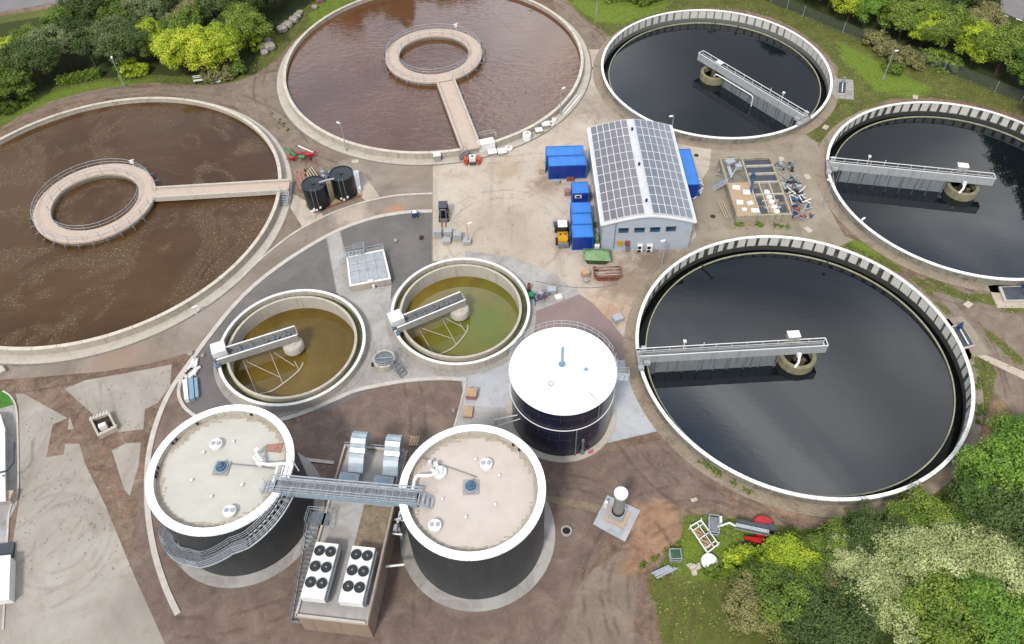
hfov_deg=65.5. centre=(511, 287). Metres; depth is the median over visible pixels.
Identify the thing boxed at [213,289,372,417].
settling tank
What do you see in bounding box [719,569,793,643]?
broadleaf tree
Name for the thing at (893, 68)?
shrub
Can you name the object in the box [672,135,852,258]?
yard
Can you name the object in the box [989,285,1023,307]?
chamber pad
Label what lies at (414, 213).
compressor
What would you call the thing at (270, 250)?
kerb
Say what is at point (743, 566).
broadleaf tree
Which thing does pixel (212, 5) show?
broadleaf tree
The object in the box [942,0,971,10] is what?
broadleaf tree
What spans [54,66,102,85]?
hedge
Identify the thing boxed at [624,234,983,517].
clarifier tank
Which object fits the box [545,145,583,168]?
shipping container
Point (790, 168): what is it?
scrap heap
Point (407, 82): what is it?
aeration tank
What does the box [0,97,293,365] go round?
aeration tank
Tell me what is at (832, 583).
broadleaf tree
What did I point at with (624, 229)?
window frame
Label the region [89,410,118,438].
open concrete inspection shaft
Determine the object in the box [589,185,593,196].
fuel box
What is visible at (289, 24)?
boulder
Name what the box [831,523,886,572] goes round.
broadleaf tree
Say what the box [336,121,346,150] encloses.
street lamp
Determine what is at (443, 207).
forklift
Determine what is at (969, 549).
willow tree
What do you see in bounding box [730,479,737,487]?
weed
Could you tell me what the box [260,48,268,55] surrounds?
boulder
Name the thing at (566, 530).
concrete ring
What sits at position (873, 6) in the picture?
broadleaf tree
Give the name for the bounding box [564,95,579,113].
long pipe
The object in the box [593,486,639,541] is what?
exhaust stack
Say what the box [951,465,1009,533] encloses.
broadleaf tree
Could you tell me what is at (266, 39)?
boulder
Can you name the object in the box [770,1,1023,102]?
wire fence
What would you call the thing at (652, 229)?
window frame
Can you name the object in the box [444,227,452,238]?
paving stack
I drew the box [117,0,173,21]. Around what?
broadleaf tree
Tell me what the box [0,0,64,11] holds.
highway
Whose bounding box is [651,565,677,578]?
rail pile
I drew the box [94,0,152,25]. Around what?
broadleaf tree
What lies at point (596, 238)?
green cabinet
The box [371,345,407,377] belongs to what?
inspection shaft
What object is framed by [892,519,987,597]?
willow tree
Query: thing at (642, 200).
workshop hall
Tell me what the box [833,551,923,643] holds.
willow tree
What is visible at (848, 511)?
shrub
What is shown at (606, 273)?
scrap skip
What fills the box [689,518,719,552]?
trailer rack
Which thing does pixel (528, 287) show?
worker cone
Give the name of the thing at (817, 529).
shrub
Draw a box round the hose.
[536,281,617,287]
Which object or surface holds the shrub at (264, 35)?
on the ground at (602, 598)
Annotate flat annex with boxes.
[0,542,15,604]
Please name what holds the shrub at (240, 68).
on the ground at (602, 598)
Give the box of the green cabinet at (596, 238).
[594,233,598,244]
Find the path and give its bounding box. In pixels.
[327,232,353,295]
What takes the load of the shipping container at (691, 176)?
on the yard at (822, 224)
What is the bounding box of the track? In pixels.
[0,194,431,378]
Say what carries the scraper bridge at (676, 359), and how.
on the clarifier tank at (877, 401)
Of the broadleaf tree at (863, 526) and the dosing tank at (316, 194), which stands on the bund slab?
the dosing tank at (316, 194)
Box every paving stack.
[433,227,442,237]
[442,237,450,244]
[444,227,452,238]
[453,231,461,241]
[463,237,470,245]
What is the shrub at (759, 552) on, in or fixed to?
on the ground at (602, 598)
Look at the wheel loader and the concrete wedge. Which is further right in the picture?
the wheel loader
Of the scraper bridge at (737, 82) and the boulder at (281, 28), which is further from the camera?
the boulder at (281, 28)
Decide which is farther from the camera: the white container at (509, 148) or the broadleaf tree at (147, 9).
the broadleaf tree at (147, 9)
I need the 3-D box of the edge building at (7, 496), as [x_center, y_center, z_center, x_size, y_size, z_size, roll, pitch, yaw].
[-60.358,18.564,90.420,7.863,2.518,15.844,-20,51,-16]
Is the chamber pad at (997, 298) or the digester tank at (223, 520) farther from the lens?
the chamber pad at (997, 298)
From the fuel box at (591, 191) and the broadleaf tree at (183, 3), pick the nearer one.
the fuel box at (591, 191)
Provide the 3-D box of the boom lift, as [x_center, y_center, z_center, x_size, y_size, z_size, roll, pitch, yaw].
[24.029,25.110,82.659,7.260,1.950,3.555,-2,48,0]
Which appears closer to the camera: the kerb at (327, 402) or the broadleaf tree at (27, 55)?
the kerb at (327, 402)
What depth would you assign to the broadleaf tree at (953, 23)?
136.21 m
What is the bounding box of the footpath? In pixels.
[978,355,1023,378]
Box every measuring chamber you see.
[837,77,846,95]
[951,322,974,348]
[998,284,1023,301]
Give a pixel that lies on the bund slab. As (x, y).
(368, 191)
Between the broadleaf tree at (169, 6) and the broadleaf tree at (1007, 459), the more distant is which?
the broadleaf tree at (169, 6)
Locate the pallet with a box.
[408,436,419,446]
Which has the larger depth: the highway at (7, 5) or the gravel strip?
the highway at (7, 5)
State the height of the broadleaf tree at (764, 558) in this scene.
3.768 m
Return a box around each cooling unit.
[300,542,342,602]
[338,546,378,607]
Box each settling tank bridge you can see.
[210,326,303,393]
[387,291,469,353]
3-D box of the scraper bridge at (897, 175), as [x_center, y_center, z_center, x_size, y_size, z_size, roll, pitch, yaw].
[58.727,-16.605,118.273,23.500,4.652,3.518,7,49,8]
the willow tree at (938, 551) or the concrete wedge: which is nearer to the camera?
the willow tree at (938, 551)
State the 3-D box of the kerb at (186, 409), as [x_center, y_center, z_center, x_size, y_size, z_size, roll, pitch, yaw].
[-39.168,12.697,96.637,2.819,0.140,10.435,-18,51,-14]
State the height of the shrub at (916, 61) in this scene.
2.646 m
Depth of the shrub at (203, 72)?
139.22 m
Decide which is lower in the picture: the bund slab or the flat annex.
the flat annex
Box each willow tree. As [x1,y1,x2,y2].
[826,533,882,595]
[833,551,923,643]
[866,521,953,586]
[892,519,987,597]
[938,520,1022,602]
[960,514,1023,600]
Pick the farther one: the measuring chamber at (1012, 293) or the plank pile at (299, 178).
the plank pile at (299, 178)
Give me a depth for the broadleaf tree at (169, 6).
150.41 m
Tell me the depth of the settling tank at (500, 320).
104.22 m
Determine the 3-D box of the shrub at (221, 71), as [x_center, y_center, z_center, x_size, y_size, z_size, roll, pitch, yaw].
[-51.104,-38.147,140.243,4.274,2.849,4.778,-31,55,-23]
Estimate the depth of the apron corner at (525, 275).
109.29 m
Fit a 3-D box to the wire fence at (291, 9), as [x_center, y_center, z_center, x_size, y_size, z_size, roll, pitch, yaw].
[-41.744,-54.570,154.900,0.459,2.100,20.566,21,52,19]
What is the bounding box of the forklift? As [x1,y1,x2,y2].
[438,201,448,227]
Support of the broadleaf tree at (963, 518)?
on the ground at (602, 598)
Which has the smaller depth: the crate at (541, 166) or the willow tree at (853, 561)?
the willow tree at (853, 561)
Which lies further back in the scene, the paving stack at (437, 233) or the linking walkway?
the paving stack at (437, 233)
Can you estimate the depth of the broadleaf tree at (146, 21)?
140.11 m
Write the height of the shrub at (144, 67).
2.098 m
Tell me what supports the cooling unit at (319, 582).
on the technical building at (362, 525)
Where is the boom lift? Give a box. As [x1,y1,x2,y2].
[708,514,775,544]
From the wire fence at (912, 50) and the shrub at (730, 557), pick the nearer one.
the shrub at (730, 557)
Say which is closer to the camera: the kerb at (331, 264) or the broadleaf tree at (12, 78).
the kerb at (331, 264)
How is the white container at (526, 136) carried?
on the yard at (545, 203)
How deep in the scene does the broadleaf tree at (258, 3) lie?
147.20 m
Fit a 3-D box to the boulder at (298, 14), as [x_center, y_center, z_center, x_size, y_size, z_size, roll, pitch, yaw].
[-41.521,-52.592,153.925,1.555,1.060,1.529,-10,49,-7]
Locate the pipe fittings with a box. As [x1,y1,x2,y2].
[183,358,200,378]
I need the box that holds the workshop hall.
[587,119,696,251]
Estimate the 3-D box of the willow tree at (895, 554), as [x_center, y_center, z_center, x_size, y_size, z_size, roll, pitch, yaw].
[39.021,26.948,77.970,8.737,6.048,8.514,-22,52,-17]
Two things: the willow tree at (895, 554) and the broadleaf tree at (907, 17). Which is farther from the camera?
the broadleaf tree at (907, 17)
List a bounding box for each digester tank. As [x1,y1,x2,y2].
[145,405,324,587]
[399,424,554,611]
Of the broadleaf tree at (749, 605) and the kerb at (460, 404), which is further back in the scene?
the kerb at (460, 404)
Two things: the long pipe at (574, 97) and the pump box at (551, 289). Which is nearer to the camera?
the pump box at (551, 289)
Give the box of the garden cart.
[527,291,534,298]
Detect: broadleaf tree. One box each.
[0,34,13,55]
[0,36,60,83]
[0,60,35,95]
[0,62,13,98]
[7,20,57,45]
[20,22,88,69]
[38,0,78,26]
[57,0,114,22]
[57,13,101,66]
[75,13,130,65]
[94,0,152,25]
[99,18,154,65]
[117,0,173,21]
[133,15,164,61]
[151,25,196,70]
[156,3,204,31]
[158,0,175,11]
[163,0,210,26]
[176,23,224,70]
[195,0,244,25]
[200,20,246,63]
[219,1,273,48]
[234,0,273,13]
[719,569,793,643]
[727,556,762,595]
[747,559,832,643]
[755,553,781,590]
[761,531,826,587]
[777,561,885,643]
[797,537,843,561]
[800,548,853,605]
[804,512,851,568]
[829,0,869,21]
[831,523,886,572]
[841,496,909,568]
[853,0,890,28]
[869,499,927,529]
[877,0,934,40]
[877,552,995,643]
[898,0,945,17]
[901,479,962,545]
[907,9,949,46]
[918,1,983,48]
[936,495,986,545]
[940,456,1023,555]
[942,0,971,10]
[946,557,1023,643]
[951,425,1023,517]
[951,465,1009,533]
[954,18,1002,64]
[956,0,1003,9]
[966,0,1010,27]
[969,20,1023,75]
[985,403,1023,455]
[994,19,1023,33]
[1006,44,1023,93]
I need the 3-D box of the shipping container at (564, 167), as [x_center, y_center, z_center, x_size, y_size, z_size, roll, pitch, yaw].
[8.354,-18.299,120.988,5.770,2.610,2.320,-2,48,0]
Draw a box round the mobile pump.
[464,154,480,165]
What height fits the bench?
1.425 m
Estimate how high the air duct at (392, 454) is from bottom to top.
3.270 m
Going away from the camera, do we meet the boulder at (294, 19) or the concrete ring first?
the concrete ring
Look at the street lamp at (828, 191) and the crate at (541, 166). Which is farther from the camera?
the crate at (541, 166)
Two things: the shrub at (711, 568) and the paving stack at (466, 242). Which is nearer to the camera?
the shrub at (711, 568)
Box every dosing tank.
[301,175,330,210]
[329,165,356,200]
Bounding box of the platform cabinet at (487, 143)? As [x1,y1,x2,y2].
[477,130,496,152]
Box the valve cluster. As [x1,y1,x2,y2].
[386,511,403,567]
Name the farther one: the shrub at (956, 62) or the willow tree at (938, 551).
the shrub at (956, 62)
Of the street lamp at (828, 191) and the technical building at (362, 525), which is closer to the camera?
the technical building at (362, 525)
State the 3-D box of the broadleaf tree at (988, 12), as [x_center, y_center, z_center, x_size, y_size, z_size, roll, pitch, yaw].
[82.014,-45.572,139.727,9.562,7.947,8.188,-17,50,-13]
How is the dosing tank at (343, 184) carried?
on the bund slab
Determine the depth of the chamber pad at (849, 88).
134.87 m
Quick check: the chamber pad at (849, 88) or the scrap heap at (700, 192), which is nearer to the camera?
the scrap heap at (700, 192)
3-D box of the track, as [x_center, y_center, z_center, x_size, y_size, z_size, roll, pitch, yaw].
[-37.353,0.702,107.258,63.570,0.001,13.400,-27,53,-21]
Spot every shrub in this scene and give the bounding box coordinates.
[0,99,19,114]
[13,90,35,107]
[112,59,132,76]
[118,56,139,80]
[129,62,149,77]
[199,65,218,83]
[211,61,232,79]
[226,59,247,77]
[243,33,264,51]
[255,26,270,41]
[629,0,650,6]
[703,562,725,581]
[722,544,753,570]
[734,542,761,564]
[754,544,769,558]
[784,526,803,542]
[807,522,829,536]
[840,509,867,525]
[862,28,890,44]
[873,37,899,56]
[881,61,905,75]
[884,44,917,67]
[894,491,925,510]
[904,51,927,70]
[918,47,950,67]
[935,53,964,74]
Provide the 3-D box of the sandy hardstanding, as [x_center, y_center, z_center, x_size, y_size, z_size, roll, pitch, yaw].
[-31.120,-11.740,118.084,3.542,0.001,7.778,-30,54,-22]
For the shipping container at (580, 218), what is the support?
on the yard at (545, 203)
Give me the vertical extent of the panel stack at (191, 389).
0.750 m
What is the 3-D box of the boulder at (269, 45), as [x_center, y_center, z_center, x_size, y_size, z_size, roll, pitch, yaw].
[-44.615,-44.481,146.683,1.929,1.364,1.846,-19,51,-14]
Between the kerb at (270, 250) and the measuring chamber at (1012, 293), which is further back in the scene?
the kerb at (270, 250)
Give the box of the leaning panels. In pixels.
[353,170,360,193]
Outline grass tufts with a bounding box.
[0,0,1023,639]
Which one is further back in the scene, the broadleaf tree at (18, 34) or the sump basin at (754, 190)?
the broadleaf tree at (18, 34)
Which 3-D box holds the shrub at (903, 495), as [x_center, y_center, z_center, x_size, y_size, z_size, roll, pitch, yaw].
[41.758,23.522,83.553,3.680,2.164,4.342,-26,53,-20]
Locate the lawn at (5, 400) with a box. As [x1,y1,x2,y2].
[0,389,12,407]
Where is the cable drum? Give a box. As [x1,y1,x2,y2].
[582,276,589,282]
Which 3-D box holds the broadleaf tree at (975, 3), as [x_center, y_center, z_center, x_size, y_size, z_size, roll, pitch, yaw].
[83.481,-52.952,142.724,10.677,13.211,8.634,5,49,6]
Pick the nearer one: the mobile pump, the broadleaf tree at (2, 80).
the mobile pump
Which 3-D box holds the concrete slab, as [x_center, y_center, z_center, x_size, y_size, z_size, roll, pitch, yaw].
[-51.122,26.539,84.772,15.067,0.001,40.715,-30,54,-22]
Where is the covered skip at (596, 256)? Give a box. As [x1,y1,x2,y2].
[583,248,610,264]
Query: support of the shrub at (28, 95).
on the ground at (602, 598)
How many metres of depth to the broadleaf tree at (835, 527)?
79.09 m
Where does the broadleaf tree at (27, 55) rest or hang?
on the ground at (602, 598)
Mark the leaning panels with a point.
(357, 178)
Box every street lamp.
[111,56,124,86]
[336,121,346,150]
[661,239,665,264]
[822,178,832,206]
[882,50,898,79]
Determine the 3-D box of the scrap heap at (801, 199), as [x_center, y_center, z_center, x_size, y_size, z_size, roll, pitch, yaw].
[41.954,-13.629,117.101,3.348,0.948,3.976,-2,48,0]
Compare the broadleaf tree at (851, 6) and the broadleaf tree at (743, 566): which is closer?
the broadleaf tree at (743, 566)
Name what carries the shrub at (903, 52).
on the ground at (602, 598)
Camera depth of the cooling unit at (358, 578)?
75.66 m
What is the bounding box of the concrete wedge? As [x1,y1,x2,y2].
[68,416,73,429]
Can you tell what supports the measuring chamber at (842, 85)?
on the chamber pad at (849, 88)
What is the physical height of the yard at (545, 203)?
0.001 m
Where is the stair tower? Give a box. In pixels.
[289,506,333,623]
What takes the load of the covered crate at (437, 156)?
on the yard at (545, 203)
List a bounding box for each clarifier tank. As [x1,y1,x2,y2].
[593,9,837,149]
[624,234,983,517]
[815,101,1023,292]
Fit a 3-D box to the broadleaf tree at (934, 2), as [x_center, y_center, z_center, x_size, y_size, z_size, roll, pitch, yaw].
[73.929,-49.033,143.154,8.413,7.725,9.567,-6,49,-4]
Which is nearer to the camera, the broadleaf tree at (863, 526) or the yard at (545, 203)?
the broadleaf tree at (863, 526)
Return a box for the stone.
[187,350,193,355]
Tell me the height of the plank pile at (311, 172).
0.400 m
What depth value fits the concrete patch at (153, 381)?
96.78 m
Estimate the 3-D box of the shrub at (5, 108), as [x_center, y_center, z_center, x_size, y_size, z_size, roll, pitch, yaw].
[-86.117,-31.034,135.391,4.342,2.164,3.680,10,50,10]
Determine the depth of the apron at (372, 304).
101.86 m
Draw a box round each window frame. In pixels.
[618,227,628,232]
[634,227,644,232]
[649,226,660,231]
[665,226,676,231]
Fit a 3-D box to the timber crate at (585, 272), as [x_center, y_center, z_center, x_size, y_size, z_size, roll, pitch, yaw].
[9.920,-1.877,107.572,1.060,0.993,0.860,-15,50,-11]
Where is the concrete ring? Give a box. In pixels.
[561,525,571,536]
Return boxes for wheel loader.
[553,219,569,247]
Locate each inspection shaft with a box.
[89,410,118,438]
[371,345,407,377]
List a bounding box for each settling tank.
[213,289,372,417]
[386,258,535,375]
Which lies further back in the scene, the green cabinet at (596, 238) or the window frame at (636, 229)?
the green cabinet at (596, 238)
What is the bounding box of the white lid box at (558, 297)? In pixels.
[554,293,562,300]
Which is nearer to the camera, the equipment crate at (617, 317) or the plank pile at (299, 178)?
the equipment crate at (617, 317)
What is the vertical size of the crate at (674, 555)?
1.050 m
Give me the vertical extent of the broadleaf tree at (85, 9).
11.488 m
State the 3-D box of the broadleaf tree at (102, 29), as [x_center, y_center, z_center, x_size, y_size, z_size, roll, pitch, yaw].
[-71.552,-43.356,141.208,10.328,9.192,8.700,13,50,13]
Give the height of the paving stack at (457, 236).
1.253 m
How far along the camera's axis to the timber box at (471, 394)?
94.84 m
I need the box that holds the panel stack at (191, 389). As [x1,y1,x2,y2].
[182,377,199,402]
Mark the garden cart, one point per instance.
(531, 295)
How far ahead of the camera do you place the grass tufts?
131.09 m
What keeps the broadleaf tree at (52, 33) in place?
on the ground at (602, 598)
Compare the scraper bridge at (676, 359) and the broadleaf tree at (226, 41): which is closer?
the scraper bridge at (676, 359)
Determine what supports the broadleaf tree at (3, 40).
on the ground at (602, 598)
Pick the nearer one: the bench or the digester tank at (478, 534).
the digester tank at (478, 534)
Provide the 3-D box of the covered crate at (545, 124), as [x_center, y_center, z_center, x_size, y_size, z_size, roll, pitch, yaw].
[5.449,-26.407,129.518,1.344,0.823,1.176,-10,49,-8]
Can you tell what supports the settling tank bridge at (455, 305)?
on the settling tank at (500, 320)
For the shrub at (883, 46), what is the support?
on the ground at (602, 598)
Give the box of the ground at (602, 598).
[0,0,1023,643]
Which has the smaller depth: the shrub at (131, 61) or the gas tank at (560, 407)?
the gas tank at (560, 407)
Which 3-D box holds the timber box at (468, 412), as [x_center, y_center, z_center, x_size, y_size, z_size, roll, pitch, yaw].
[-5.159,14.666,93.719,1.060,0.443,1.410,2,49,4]
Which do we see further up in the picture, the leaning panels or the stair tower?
the leaning panels
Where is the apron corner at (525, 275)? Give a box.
[465,250,580,306]
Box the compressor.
[411,210,421,217]
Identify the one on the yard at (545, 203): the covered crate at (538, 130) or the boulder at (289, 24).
the covered crate at (538, 130)
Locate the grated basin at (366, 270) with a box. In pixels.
[340,242,391,290]
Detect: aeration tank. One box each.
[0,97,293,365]
[275,0,591,165]
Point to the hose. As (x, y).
(577, 287)
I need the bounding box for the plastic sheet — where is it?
[686,562,700,575]
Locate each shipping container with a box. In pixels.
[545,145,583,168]
[547,155,586,178]
[570,181,588,201]
[570,202,591,220]
[570,213,592,227]
[570,224,593,249]
[678,149,699,197]
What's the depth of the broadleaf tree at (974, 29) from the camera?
134.84 m
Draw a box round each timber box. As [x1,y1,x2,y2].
[463,406,472,417]
[465,387,477,399]
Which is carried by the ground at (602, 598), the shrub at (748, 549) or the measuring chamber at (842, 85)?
the shrub at (748, 549)
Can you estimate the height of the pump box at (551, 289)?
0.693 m
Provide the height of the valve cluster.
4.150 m
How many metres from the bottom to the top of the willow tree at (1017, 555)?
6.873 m
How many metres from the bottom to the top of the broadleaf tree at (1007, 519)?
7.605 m
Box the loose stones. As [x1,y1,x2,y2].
[3,159,1023,578]
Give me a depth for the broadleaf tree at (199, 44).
136.84 m
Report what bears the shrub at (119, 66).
on the ground at (602, 598)
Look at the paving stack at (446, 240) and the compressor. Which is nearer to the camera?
the paving stack at (446, 240)
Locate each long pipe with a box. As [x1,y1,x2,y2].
[561,94,576,113]
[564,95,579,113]
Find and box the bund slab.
[306,174,379,212]
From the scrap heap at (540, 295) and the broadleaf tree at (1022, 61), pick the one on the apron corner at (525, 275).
the scrap heap at (540, 295)
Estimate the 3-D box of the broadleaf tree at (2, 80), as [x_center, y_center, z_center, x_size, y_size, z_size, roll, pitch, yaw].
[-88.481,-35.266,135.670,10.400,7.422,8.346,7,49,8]
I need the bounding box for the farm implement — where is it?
[285,145,316,161]
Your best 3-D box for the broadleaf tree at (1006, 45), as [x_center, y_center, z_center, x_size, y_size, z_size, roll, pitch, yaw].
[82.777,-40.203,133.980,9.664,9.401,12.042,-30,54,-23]
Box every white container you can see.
[505,145,512,151]
[522,131,531,141]
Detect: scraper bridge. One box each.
[636,330,828,372]
[697,50,810,126]
[826,155,995,193]
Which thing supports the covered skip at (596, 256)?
on the yard at (545, 203)
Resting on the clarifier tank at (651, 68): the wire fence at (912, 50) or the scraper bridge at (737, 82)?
the scraper bridge at (737, 82)
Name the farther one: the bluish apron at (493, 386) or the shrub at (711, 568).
the bluish apron at (493, 386)
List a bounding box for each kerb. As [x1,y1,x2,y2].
[1,390,18,629]
[144,209,432,615]
[177,357,195,415]
[241,193,431,277]
[279,376,466,420]
[307,458,333,464]
[326,238,336,290]
[432,165,432,262]
[453,381,466,426]
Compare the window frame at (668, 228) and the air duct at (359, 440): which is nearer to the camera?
the air duct at (359, 440)
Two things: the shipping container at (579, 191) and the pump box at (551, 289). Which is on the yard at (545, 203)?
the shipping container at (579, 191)
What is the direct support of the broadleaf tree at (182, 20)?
on the ground at (602, 598)
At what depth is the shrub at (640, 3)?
153.58 m
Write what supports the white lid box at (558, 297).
on the apron at (372, 304)
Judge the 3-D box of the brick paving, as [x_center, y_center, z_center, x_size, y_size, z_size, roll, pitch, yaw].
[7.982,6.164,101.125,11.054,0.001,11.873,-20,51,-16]
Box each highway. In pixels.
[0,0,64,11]
[998,0,1023,21]
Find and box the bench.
[192,74,209,83]
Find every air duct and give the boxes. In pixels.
[338,431,370,483]
[372,434,403,486]
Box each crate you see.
[433,152,440,161]
[487,148,496,155]
[497,147,506,155]
[534,127,542,133]
[539,160,544,173]
[541,121,549,128]
[564,188,569,195]
[581,268,589,277]
[612,312,623,323]
[668,548,682,562]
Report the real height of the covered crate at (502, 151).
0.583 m
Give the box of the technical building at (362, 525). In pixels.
[295,442,408,636]
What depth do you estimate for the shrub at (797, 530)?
82.64 m
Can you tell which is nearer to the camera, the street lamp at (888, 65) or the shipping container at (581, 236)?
the shipping container at (581, 236)
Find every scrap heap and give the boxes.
[319,165,335,178]
[533,291,550,301]
[693,187,703,198]
[775,160,795,171]
[779,172,801,189]
[784,186,810,203]
[790,201,813,219]
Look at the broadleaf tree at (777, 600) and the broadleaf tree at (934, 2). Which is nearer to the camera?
the broadleaf tree at (777, 600)
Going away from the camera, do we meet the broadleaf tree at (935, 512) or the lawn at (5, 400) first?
the broadleaf tree at (935, 512)
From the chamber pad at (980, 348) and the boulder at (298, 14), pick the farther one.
the boulder at (298, 14)
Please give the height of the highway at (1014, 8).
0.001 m
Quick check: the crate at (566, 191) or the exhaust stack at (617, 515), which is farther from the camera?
the crate at (566, 191)
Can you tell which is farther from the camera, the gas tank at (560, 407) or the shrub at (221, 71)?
the shrub at (221, 71)
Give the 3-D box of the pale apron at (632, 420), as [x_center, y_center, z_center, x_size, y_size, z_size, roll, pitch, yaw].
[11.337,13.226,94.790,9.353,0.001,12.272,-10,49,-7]
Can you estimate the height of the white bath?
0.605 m
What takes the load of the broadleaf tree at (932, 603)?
on the ground at (602, 598)
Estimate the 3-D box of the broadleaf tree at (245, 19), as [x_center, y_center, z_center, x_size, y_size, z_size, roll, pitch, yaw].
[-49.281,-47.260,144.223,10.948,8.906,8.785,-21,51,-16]
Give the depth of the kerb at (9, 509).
88.97 m
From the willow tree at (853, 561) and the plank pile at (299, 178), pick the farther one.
the plank pile at (299, 178)
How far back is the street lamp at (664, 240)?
106.89 m
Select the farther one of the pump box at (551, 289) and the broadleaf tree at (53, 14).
the broadleaf tree at (53, 14)
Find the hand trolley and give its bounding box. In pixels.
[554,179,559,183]
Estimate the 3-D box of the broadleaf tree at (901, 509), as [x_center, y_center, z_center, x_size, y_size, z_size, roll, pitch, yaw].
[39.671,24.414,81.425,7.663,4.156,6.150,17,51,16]
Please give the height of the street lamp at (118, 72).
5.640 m
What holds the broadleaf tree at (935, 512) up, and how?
on the ground at (602, 598)
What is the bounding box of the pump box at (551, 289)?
[547,286,555,293]
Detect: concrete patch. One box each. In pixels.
[65,365,171,431]
[112,442,140,495]
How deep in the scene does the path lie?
110.32 m
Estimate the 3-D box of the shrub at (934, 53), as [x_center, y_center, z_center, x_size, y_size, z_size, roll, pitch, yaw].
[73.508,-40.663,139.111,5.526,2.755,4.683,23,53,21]
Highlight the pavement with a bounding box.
[0,398,16,542]
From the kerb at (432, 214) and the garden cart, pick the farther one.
the kerb at (432, 214)
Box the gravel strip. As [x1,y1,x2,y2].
[545,496,600,512]
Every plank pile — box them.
[294,168,306,191]
[304,167,317,176]
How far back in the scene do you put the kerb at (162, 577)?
95.96 m
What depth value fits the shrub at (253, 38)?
146.49 m
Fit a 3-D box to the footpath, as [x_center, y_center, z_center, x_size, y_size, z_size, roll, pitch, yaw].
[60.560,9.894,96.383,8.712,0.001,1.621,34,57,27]
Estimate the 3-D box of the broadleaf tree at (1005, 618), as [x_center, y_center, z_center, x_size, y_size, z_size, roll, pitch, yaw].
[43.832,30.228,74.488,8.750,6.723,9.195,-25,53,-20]
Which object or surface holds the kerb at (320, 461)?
on the ground at (602, 598)
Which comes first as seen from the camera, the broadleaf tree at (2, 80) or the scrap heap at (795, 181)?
the scrap heap at (795, 181)
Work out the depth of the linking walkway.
76.37 m
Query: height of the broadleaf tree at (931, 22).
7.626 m
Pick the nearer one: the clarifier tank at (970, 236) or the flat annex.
the flat annex
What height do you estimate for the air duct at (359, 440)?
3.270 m
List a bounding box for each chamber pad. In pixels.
[831,78,853,99]
[947,316,990,359]
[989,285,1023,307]
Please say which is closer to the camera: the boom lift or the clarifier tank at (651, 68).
the boom lift
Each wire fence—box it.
[271,0,314,32]
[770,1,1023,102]
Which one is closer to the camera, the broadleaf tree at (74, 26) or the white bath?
the white bath
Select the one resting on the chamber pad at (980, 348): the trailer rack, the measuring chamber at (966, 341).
the measuring chamber at (966, 341)
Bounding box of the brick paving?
[534,294,624,360]
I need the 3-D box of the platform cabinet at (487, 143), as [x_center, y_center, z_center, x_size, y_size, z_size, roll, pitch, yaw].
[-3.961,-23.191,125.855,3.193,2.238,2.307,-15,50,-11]
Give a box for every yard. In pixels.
[433,49,710,336]
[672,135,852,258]
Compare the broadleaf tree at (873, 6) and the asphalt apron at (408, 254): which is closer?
the asphalt apron at (408, 254)
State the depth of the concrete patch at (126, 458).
90.55 m
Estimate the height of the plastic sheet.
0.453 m
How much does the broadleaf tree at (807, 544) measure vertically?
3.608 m
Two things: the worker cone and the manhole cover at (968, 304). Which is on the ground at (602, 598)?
the manhole cover at (968, 304)
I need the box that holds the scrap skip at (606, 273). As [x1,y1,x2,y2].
[593,265,621,280]
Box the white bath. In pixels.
[701,553,717,566]
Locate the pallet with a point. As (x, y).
(415, 441)
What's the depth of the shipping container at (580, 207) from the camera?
113.32 m
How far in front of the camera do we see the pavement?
90.94 m
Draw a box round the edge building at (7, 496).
[0,414,16,504]
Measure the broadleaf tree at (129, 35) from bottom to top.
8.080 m
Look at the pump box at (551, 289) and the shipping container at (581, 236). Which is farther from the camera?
the shipping container at (581, 236)
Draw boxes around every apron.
[181,213,432,414]
[338,260,578,431]
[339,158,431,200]
[461,361,509,406]
[607,359,655,442]
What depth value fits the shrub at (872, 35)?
142.43 m
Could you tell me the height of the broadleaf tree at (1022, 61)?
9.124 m
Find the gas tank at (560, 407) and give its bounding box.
[494,320,629,462]
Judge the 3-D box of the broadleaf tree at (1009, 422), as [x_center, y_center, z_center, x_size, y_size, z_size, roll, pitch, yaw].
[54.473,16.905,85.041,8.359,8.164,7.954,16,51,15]
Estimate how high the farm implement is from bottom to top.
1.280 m
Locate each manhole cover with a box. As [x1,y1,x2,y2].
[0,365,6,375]
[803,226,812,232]
[963,301,972,307]
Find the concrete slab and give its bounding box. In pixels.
[0,394,164,643]
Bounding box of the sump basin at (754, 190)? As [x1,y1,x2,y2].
[712,152,792,223]
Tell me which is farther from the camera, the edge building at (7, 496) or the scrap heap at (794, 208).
the scrap heap at (794, 208)
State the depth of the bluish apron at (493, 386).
96.28 m
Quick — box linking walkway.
[259,451,433,508]
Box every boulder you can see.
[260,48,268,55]
[262,37,270,42]
[264,41,275,50]
[276,24,287,33]
[282,20,292,28]
[289,15,298,22]
[293,12,300,18]
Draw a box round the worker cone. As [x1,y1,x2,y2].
[527,283,530,291]
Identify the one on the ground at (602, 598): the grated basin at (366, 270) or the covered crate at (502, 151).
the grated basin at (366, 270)
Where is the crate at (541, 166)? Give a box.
[539,160,544,173]
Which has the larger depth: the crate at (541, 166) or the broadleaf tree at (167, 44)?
the broadleaf tree at (167, 44)
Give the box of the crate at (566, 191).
[564,188,569,195]
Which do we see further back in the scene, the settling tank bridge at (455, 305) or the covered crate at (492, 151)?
the covered crate at (492, 151)

